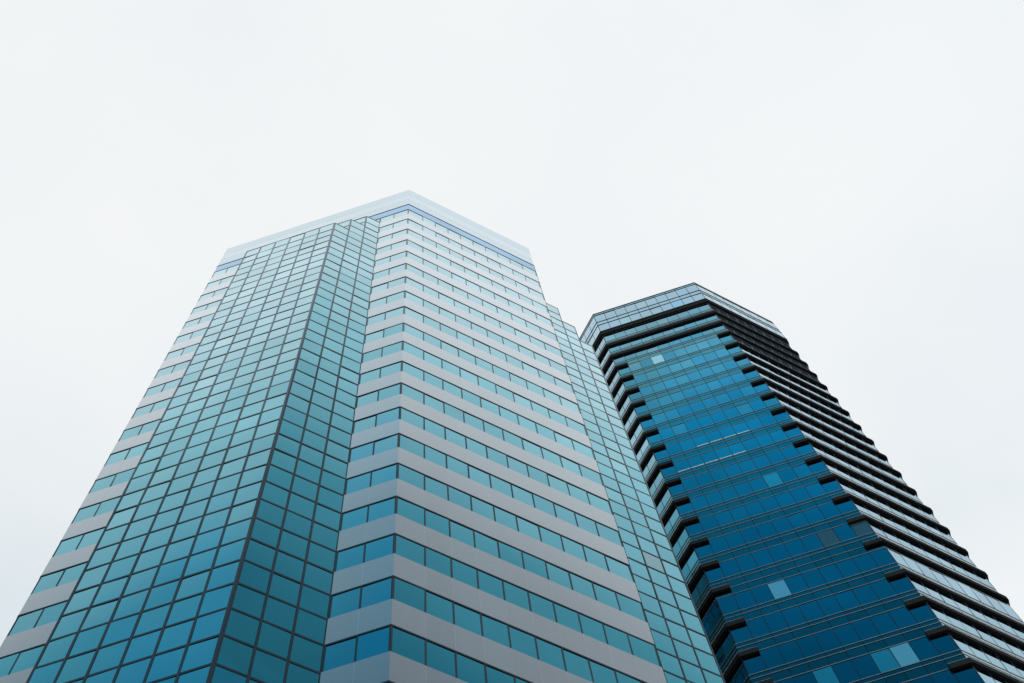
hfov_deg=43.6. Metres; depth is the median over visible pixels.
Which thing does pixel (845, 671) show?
window
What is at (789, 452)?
window
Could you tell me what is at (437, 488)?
window
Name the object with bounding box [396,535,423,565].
window
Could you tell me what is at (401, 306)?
window frame
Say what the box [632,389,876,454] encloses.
window frame
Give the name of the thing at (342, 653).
window
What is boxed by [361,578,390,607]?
window
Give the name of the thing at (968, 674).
window
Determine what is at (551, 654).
window
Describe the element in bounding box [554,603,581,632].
window
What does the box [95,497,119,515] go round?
window
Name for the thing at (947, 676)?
window
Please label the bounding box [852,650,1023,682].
window frame
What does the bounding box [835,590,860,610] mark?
window
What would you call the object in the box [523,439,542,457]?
window
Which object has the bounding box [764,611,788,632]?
window
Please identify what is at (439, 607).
window
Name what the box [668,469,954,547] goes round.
window frame
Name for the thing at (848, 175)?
sky
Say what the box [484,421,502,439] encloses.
window
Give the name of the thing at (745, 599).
window
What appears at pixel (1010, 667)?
window
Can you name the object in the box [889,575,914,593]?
window
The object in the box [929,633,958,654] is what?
window
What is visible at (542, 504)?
window
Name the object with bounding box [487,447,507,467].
window
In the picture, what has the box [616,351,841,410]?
window frame
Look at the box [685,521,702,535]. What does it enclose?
window
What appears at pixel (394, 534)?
window frame
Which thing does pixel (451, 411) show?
window
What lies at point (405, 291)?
window frame
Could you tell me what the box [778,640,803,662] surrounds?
window
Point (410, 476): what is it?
window
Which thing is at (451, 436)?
window
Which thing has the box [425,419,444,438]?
window
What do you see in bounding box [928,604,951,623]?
window
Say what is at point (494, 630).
window
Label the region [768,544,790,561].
window
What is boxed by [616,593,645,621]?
window
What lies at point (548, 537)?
window
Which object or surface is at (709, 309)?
window frame
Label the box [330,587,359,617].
window
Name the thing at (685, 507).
window
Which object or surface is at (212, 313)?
window frame
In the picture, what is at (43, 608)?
window frame
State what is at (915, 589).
window frame
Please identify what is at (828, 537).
window
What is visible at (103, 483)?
window
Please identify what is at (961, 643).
window
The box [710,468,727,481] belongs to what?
window
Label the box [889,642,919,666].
window
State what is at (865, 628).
window
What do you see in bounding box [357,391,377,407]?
window
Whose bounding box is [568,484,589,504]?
window
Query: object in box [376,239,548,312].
window frame
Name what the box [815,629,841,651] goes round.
window
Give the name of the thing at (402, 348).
window frame
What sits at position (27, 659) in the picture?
window
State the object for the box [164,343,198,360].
window frame
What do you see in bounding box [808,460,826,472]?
window
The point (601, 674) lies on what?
window
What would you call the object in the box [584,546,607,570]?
window
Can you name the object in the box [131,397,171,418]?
window frame
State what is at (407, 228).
window frame
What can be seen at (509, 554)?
window
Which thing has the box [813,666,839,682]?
window
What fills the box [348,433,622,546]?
window frame
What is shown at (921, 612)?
window
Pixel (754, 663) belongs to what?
window
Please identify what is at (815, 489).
window
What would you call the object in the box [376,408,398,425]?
window
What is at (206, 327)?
window frame
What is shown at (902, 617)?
window
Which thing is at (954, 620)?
window
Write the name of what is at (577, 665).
window
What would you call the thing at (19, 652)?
window frame
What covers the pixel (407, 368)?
window
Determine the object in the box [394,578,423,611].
window
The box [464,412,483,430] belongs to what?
window
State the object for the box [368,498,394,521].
window
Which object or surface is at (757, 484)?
window
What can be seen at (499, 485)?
window
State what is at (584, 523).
window
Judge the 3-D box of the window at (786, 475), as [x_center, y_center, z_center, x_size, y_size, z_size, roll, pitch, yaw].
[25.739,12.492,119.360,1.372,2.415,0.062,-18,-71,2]
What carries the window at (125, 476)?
in the office tower at (384, 440)
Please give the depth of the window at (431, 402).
69.80 m
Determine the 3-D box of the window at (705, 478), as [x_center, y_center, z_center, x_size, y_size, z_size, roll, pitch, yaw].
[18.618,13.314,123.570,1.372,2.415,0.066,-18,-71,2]
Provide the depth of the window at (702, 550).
111.63 m
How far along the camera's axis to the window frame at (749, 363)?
145.39 m
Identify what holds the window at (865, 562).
in the office tower at (811, 539)
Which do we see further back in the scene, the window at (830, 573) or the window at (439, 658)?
the window at (830, 573)
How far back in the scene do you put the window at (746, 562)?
107.68 m
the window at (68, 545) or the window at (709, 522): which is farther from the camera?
the window at (709, 522)
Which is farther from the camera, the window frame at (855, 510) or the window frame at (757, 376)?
the window frame at (757, 376)
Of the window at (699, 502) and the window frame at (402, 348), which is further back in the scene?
the window at (699, 502)
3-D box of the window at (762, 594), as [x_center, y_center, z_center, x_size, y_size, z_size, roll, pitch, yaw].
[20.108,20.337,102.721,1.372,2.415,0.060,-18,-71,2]
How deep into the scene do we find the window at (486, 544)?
56.67 m
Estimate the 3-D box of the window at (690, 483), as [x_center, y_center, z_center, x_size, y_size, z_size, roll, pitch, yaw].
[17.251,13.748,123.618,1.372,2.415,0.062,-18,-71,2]
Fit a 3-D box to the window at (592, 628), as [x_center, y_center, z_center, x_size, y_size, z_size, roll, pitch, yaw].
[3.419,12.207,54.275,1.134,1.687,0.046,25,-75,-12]
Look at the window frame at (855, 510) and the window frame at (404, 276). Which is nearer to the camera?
the window frame at (404, 276)
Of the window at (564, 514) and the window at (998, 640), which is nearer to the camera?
the window at (564, 514)
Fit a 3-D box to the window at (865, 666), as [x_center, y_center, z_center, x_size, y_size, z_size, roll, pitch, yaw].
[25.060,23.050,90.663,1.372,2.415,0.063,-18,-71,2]
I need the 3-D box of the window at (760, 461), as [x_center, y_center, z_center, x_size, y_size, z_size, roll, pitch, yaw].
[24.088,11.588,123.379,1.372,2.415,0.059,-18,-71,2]
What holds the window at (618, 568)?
in the office tower at (384, 440)
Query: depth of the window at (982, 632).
95.31 m
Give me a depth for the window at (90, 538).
63.16 m
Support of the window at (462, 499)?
in the office tower at (384, 440)
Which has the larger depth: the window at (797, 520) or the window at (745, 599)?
the window at (797, 520)
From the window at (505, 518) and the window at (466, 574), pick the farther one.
the window at (505, 518)
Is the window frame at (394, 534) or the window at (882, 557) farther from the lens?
the window at (882, 557)
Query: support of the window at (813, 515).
in the office tower at (811, 539)
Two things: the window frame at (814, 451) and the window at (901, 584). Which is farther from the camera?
the window frame at (814, 451)
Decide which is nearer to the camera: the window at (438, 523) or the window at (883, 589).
the window at (438, 523)
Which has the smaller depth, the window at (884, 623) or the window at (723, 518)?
the window at (884, 623)
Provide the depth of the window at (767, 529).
111.59 m
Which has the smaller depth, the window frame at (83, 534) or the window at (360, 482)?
the window at (360, 482)
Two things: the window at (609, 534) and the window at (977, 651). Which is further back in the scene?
the window at (977, 651)
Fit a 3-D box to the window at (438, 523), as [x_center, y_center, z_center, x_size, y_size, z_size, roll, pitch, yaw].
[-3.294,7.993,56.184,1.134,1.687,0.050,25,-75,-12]
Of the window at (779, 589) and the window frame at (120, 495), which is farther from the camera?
the window at (779, 589)
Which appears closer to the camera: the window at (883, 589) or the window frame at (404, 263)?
the window frame at (404, 263)
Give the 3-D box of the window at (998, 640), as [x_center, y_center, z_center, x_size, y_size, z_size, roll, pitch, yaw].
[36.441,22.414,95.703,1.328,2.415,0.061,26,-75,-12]
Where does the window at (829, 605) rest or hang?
in the office tower at (811, 539)
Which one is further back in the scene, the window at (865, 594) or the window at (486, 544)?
the window at (865, 594)
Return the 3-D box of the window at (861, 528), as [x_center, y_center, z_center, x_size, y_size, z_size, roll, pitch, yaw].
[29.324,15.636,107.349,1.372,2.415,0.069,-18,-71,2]
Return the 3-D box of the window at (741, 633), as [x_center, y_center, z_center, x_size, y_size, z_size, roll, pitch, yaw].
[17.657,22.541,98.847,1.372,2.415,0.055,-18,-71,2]
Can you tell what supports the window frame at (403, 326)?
in the office tower at (384, 440)
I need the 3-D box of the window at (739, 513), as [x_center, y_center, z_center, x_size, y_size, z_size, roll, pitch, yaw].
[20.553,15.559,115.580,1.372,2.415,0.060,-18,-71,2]
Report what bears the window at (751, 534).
in the office tower at (811, 539)
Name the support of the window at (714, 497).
in the office tower at (811, 539)
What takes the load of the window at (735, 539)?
in the office tower at (811, 539)
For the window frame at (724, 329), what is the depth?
157.29 m
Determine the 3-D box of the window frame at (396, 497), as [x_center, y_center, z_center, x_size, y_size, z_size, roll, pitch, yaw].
[-0.465,9.453,56.930,14.485,1.787,1.654,18,-74,-10]
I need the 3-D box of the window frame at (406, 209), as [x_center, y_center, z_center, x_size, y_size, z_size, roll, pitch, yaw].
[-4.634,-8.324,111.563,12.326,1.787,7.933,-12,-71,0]
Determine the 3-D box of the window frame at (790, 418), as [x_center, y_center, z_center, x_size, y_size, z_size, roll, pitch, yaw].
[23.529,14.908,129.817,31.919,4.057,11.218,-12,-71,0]
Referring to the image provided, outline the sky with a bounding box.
[0,0,1023,645]
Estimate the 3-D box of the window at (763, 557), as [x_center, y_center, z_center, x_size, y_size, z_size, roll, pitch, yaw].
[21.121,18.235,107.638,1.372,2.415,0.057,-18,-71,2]
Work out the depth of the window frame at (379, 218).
69.81 m
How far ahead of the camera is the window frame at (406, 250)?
98.15 m
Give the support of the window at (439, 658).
in the office tower at (384, 440)
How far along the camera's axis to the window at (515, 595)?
53.53 m
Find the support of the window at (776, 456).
in the office tower at (811, 539)
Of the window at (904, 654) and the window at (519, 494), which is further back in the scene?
the window at (904, 654)
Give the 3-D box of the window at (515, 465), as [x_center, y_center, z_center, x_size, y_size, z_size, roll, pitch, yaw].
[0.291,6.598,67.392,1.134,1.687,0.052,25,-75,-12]
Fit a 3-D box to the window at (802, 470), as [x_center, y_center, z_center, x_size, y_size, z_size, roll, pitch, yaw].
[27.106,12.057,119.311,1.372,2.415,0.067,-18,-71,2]
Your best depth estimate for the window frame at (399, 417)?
67.43 m
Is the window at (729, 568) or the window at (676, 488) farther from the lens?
the window at (676, 488)
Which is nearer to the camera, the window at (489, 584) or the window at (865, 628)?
the window at (489, 584)
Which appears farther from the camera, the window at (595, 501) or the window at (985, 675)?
the window at (985, 675)
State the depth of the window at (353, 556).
52.45 m
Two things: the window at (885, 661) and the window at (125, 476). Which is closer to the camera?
the window at (125, 476)
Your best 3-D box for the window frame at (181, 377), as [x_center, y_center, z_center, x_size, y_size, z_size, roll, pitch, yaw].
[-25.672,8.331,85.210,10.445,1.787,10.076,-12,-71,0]
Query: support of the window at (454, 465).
in the office tower at (384, 440)
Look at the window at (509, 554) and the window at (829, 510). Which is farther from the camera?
the window at (829, 510)
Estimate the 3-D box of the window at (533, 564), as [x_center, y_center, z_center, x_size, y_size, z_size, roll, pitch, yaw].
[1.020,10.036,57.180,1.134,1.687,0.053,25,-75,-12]
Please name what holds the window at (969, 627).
in the office tower at (811, 539)
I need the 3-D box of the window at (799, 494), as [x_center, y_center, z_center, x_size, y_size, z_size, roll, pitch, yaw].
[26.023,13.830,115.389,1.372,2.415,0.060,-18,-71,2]
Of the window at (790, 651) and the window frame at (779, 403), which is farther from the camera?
the window frame at (779, 403)
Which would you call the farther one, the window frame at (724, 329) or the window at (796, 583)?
the window frame at (724, 329)
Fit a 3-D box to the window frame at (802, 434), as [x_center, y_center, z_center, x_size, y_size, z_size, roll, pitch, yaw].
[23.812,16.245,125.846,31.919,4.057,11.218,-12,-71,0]
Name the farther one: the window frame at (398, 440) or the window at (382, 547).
the window frame at (398, 440)
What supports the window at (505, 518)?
in the office tower at (384, 440)
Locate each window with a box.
[0,653,18,676]
[9,609,42,635]
[10,645,44,673]
[32,570,63,593]
[35,601,66,626]
[53,535,82,556]
[57,562,86,585]
[73,503,99,522]
[77,528,104,548]
[90,475,114,492]
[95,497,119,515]
[111,468,134,485]
[323,637,355,671]
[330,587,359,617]
[336,544,363,570]
[341,506,367,530]
[346,472,370,493]
[350,442,372,461]
[353,415,375,433]
[356,627,388,660]
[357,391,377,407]
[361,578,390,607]
[365,535,392,561]
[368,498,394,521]
[371,464,395,485]
[374,434,397,454]
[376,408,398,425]
[379,384,399,400]
[381,362,400,376]
[392,627,424,664]
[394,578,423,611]
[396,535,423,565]
[397,498,423,524]
[399,464,423,489]
[400,434,423,457]
[401,408,422,428]
[402,384,422,403]
[403,362,422,380]
[425,394,443,412]
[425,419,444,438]
[425,445,445,467]
[425,476,447,499]
[426,510,448,535]
[426,548,450,576]
[426,591,452,623]
[427,641,455,677]
[445,403,463,421]
[446,428,465,448]
[447,455,467,477]
[449,486,470,510]
[450,521,473,546]
[452,559,477,588]
[454,603,481,635]
[457,653,485,682]
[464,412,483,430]
[466,437,486,457]
[469,466,489,487]
[472,497,493,520]
[475,531,498,557]
[478,570,503,599]
[482,615,509,647]
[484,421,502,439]
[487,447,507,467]
[490,475,511,496]
[494,506,517,530]
[499,542,522,567]
[503,430,522,448]
[504,581,529,610]
[507,456,527,476]
[509,626,537,658]
[512,485,533,506]
[517,517,540,540]
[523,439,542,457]
[523,552,547,578]
[528,465,548,485]
[529,592,555,621]
[533,494,555,516]
[536,638,564,670]
[539,526,562,550]
[542,448,561,466]
[546,562,571,589]
[548,475,568,494]
[554,504,576,525]
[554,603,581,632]
[562,536,585,560]
[563,649,592,681]
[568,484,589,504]
[570,573,595,599]
[575,513,597,535]
[579,614,606,643]
[580,465,602,485]
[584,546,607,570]
[587,492,611,513]
[590,660,616,682]
[593,583,618,609]
[596,522,621,545]
[604,624,631,653]
[606,556,632,581]
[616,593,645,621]
[628,635,659,665]
[651,354,664,363]
[668,482,684,494]
[676,501,693,514]
[681,476,699,490]
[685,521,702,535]
[690,495,708,509]
[694,542,713,557]
[696,472,713,485]
[699,515,718,530]
[704,565,724,581]
[705,490,723,505]
[709,536,729,552]
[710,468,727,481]
[714,510,733,525]
[717,595,738,614]
[719,486,738,500]
[719,559,740,576]
[724,463,741,476]
[725,531,745,548]
[729,505,749,521]
[730,624,752,643]
[734,481,752,496]
[734,590,756,609]
[735,554,757,571]
[738,459,756,472]
[740,526,760,543]
[742,653,766,674]
[744,501,764,516]
[746,617,769,637]
[748,477,768,491]
[750,584,773,603]
[752,455,770,467]
[752,549,773,566]
[756,522,776,538]
[759,496,780,511]
[759,646,784,668]
[763,472,782,486]
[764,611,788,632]
[766,450,785,463]
[767,579,790,598]
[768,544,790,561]
[771,517,792,533]
[775,491,795,506]
[778,468,797,482]
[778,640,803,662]
[780,445,799,458]
[781,606,806,626]
[784,539,806,556]
[785,574,808,593]
[787,512,808,528]
[790,487,810,501]
[792,463,812,477]
[795,442,813,454]
[796,635,822,657]
[799,601,824,621]
[800,534,823,551]
[802,569,825,587]
[803,507,824,523]
[805,482,825,497]
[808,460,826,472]
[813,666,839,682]
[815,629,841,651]
[816,529,839,546]
[817,595,842,615]
[818,502,840,518]
[819,564,842,582]
[821,479,841,492]
[832,660,859,682]
[833,524,856,541]
[833,623,860,645]
[835,499,856,513]
[835,558,860,577]
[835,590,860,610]
[850,520,872,535]
[851,654,879,678]
[852,584,878,604]
[852,618,878,639]
[853,553,878,571]
[870,548,894,566]
[870,579,896,599]
[870,612,897,634]
[870,649,899,672]
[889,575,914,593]
[889,607,916,628]
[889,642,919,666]
[908,603,936,622]
[909,637,938,660]
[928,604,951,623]
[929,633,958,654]
[931,670,958,682]
[942,610,966,630]
[949,633,974,654]
[952,666,982,682]
[957,617,981,637]
[965,641,990,662]
[972,624,996,644]
[974,666,994,682]
[980,647,1006,669]
[987,631,1011,651]
[996,655,1022,677]
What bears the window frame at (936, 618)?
in the office tower at (811, 539)
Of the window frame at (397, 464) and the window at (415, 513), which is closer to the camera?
the window at (415, 513)
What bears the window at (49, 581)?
in the office tower at (384, 440)
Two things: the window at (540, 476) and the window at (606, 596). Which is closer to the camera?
the window at (606, 596)
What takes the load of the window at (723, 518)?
in the office tower at (811, 539)
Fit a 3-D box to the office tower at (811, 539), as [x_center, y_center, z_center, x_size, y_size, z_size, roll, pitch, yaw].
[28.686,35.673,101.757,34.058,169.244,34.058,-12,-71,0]
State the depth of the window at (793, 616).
98.68 m
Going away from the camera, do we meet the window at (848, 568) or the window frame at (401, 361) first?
the window frame at (401, 361)
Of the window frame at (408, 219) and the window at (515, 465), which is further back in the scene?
the window frame at (408, 219)
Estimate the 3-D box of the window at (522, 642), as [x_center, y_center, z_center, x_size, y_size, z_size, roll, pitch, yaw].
[0.427,11.819,50.123,1.134,1.687,0.049,25,-75,-12]
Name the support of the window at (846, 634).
in the office tower at (811, 539)
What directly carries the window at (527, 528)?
in the office tower at (384, 440)
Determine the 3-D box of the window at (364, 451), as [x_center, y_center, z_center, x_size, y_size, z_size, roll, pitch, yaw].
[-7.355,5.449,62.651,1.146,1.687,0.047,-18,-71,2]
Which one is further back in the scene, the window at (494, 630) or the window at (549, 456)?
the window at (549, 456)
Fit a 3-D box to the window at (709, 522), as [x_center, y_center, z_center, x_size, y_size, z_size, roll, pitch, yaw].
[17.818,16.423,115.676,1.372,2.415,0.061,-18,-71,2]
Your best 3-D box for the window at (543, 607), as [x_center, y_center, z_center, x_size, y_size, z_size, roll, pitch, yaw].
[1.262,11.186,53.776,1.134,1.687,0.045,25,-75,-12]
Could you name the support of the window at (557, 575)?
in the office tower at (384, 440)
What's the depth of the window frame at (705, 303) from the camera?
168.09 m
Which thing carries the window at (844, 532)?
in the office tower at (811, 539)
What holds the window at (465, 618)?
in the office tower at (384, 440)
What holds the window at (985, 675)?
in the office tower at (811, 539)
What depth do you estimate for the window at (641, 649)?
54.80 m
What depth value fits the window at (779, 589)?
102.65 m
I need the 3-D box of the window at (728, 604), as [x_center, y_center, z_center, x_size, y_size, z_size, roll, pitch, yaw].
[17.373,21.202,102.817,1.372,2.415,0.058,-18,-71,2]
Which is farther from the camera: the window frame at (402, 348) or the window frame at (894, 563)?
the window frame at (894, 563)
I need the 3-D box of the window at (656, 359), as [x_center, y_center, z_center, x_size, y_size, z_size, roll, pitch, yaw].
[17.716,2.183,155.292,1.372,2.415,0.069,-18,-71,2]
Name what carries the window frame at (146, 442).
in the office tower at (384, 440)
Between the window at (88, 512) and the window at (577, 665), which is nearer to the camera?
the window at (577, 665)
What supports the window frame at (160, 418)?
in the office tower at (384, 440)
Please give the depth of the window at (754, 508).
115.52 m
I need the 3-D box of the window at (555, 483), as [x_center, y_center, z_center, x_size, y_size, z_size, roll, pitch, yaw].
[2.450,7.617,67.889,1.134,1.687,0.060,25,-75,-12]
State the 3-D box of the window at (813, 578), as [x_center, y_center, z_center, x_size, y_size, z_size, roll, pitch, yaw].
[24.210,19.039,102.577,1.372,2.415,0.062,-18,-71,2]
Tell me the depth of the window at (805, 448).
123.12 m
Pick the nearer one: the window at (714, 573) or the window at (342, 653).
the window at (342, 653)
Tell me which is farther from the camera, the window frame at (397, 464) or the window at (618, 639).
the window frame at (397, 464)
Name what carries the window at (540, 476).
in the office tower at (384, 440)
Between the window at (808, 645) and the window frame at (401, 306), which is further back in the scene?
the window at (808, 645)
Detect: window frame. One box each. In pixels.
[0,643,45,674]
[6,600,67,636]
[30,561,87,594]
[52,526,105,556]
[71,495,120,523]
[88,467,135,493]
[103,442,148,466]
[118,418,160,440]
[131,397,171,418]
[143,377,181,397]
[154,359,190,377]
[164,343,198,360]
[174,327,206,343]
[182,313,213,328]
[190,299,221,314]
[321,624,532,682]
[328,575,647,682]
[334,533,661,666]
[340,495,646,621]
[344,462,634,582]
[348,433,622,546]
[352,406,612,514]
[356,382,603,485]
[359,360,595,459]
[362,341,587,435]
[364,322,580,413]
[366,306,573,392]
[369,290,567,374]
[371,276,562,357]
[372,263,557,341]
[374,250,552,326]
[376,218,666,681]
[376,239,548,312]
[377,228,544,299]
[379,218,540,287]
[380,209,536,275]
[597,303,791,349]
[597,309,798,361]
[602,318,809,371]
[606,329,819,383]
[611,340,830,395]
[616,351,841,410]
[621,363,852,422]
[626,376,864,437]
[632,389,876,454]
[639,403,891,469]
[645,418,904,488]
[652,434,920,505]
[660,451,937,525]
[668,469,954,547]
[677,489,974,569]
[685,510,993,595]
[695,532,1021,628]
[709,563,1023,657]
[720,589,1023,682]
[744,618,1023,682]
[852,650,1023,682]
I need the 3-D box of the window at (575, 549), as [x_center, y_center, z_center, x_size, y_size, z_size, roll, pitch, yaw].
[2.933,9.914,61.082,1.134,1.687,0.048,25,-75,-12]
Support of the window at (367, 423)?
in the office tower at (384, 440)
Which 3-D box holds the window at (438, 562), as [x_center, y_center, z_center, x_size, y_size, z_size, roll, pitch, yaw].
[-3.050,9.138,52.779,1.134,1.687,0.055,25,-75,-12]
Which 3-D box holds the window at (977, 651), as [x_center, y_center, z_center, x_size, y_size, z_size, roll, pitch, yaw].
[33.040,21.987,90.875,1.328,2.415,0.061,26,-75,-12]
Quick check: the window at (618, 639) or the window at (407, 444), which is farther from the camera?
the window at (407, 444)
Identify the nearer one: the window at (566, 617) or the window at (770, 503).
the window at (566, 617)
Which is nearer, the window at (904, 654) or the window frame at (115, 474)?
the window frame at (115, 474)
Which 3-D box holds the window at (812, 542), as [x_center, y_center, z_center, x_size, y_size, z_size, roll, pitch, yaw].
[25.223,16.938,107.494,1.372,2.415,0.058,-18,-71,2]
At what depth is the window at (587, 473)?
71.83 m
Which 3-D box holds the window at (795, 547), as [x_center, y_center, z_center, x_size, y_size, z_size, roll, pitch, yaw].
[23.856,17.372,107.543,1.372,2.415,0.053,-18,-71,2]
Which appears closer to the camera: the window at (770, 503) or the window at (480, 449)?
the window at (480, 449)
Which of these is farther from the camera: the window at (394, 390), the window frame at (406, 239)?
the window frame at (406, 239)
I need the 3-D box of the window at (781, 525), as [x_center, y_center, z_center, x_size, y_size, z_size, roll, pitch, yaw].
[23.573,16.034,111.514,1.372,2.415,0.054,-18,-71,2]
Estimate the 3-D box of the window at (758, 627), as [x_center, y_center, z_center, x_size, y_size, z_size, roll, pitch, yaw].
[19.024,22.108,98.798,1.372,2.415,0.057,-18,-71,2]
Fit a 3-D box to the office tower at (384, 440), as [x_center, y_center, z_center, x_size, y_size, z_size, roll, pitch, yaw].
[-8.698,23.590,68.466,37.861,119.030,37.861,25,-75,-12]
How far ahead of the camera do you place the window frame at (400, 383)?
70.81 m
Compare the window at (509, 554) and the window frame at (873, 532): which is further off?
the window frame at (873, 532)
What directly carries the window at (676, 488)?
in the office tower at (811, 539)
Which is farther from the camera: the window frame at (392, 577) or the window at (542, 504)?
the window at (542, 504)
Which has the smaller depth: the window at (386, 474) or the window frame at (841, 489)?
the window at (386, 474)
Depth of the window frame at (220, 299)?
101.39 m
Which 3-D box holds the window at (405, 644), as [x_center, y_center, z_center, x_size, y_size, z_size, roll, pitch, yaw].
[-3.707,10.891,45.708,1.278,1.687,0.049,25,-75,-12]
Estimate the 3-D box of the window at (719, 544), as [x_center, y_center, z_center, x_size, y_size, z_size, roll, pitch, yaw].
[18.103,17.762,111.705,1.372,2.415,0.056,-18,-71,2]
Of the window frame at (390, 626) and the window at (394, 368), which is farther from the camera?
the window at (394, 368)
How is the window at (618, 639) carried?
in the office tower at (384, 440)
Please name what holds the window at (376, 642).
in the office tower at (384, 440)
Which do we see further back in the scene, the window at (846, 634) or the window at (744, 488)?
the window at (744, 488)
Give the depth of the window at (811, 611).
98.64 m
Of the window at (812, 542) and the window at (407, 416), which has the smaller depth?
the window at (407, 416)
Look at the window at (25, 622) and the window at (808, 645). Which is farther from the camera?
the window at (808, 645)
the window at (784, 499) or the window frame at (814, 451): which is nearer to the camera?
the window at (784, 499)
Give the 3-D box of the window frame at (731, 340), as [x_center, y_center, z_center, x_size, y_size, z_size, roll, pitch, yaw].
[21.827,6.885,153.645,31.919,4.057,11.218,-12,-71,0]
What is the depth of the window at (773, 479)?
119.39 m
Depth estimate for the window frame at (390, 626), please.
46.44 m
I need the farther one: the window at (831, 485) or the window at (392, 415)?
the window at (831, 485)
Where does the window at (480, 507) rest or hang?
in the office tower at (384, 440)
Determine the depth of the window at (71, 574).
59.74 m
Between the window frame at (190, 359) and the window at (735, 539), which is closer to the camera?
the window frame at (190, 359)
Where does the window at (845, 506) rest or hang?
in the office tower at (811, 539)
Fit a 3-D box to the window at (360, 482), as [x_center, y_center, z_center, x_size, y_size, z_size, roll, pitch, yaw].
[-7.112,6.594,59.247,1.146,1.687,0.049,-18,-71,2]
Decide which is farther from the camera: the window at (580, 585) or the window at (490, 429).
the window at (490, 429)
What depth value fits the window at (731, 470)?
123.46 m
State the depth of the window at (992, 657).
91.03 m
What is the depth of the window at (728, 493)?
119.54 m
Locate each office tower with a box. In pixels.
[0,190,725,682]
[579,282,1023,682]
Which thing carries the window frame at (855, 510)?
in the office tower at (811, 539)
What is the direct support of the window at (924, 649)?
in the office tower at (811, 539)
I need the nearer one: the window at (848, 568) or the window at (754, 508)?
the window at (848, 568)
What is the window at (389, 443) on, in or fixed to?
in the office tower at (384, 440)
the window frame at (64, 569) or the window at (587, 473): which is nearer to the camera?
the window frame at (64, 569)
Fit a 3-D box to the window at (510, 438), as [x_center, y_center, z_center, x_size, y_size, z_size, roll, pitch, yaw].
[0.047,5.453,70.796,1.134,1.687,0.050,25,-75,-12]
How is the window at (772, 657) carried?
in the office tower at (811, 539)
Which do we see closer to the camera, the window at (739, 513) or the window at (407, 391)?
the window at (407, 391)
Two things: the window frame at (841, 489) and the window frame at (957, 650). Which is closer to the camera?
the window frame at (957, 650)
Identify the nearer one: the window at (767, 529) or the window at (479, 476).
the window at (479, 476)
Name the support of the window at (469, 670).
in the office tower at (384, 440)
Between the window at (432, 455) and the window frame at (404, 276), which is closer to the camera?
the window at (432, 455)
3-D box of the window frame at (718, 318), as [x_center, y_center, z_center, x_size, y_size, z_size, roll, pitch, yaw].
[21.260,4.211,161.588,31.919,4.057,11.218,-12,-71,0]
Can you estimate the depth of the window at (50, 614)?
56.34 m
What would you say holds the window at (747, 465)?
in the office tower at (811, 539)
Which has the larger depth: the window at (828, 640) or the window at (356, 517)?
the window at (828, 640)
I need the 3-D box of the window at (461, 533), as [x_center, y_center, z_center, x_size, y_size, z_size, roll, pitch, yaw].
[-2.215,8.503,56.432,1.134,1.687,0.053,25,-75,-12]
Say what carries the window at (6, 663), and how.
in the office tower at (384, 440)

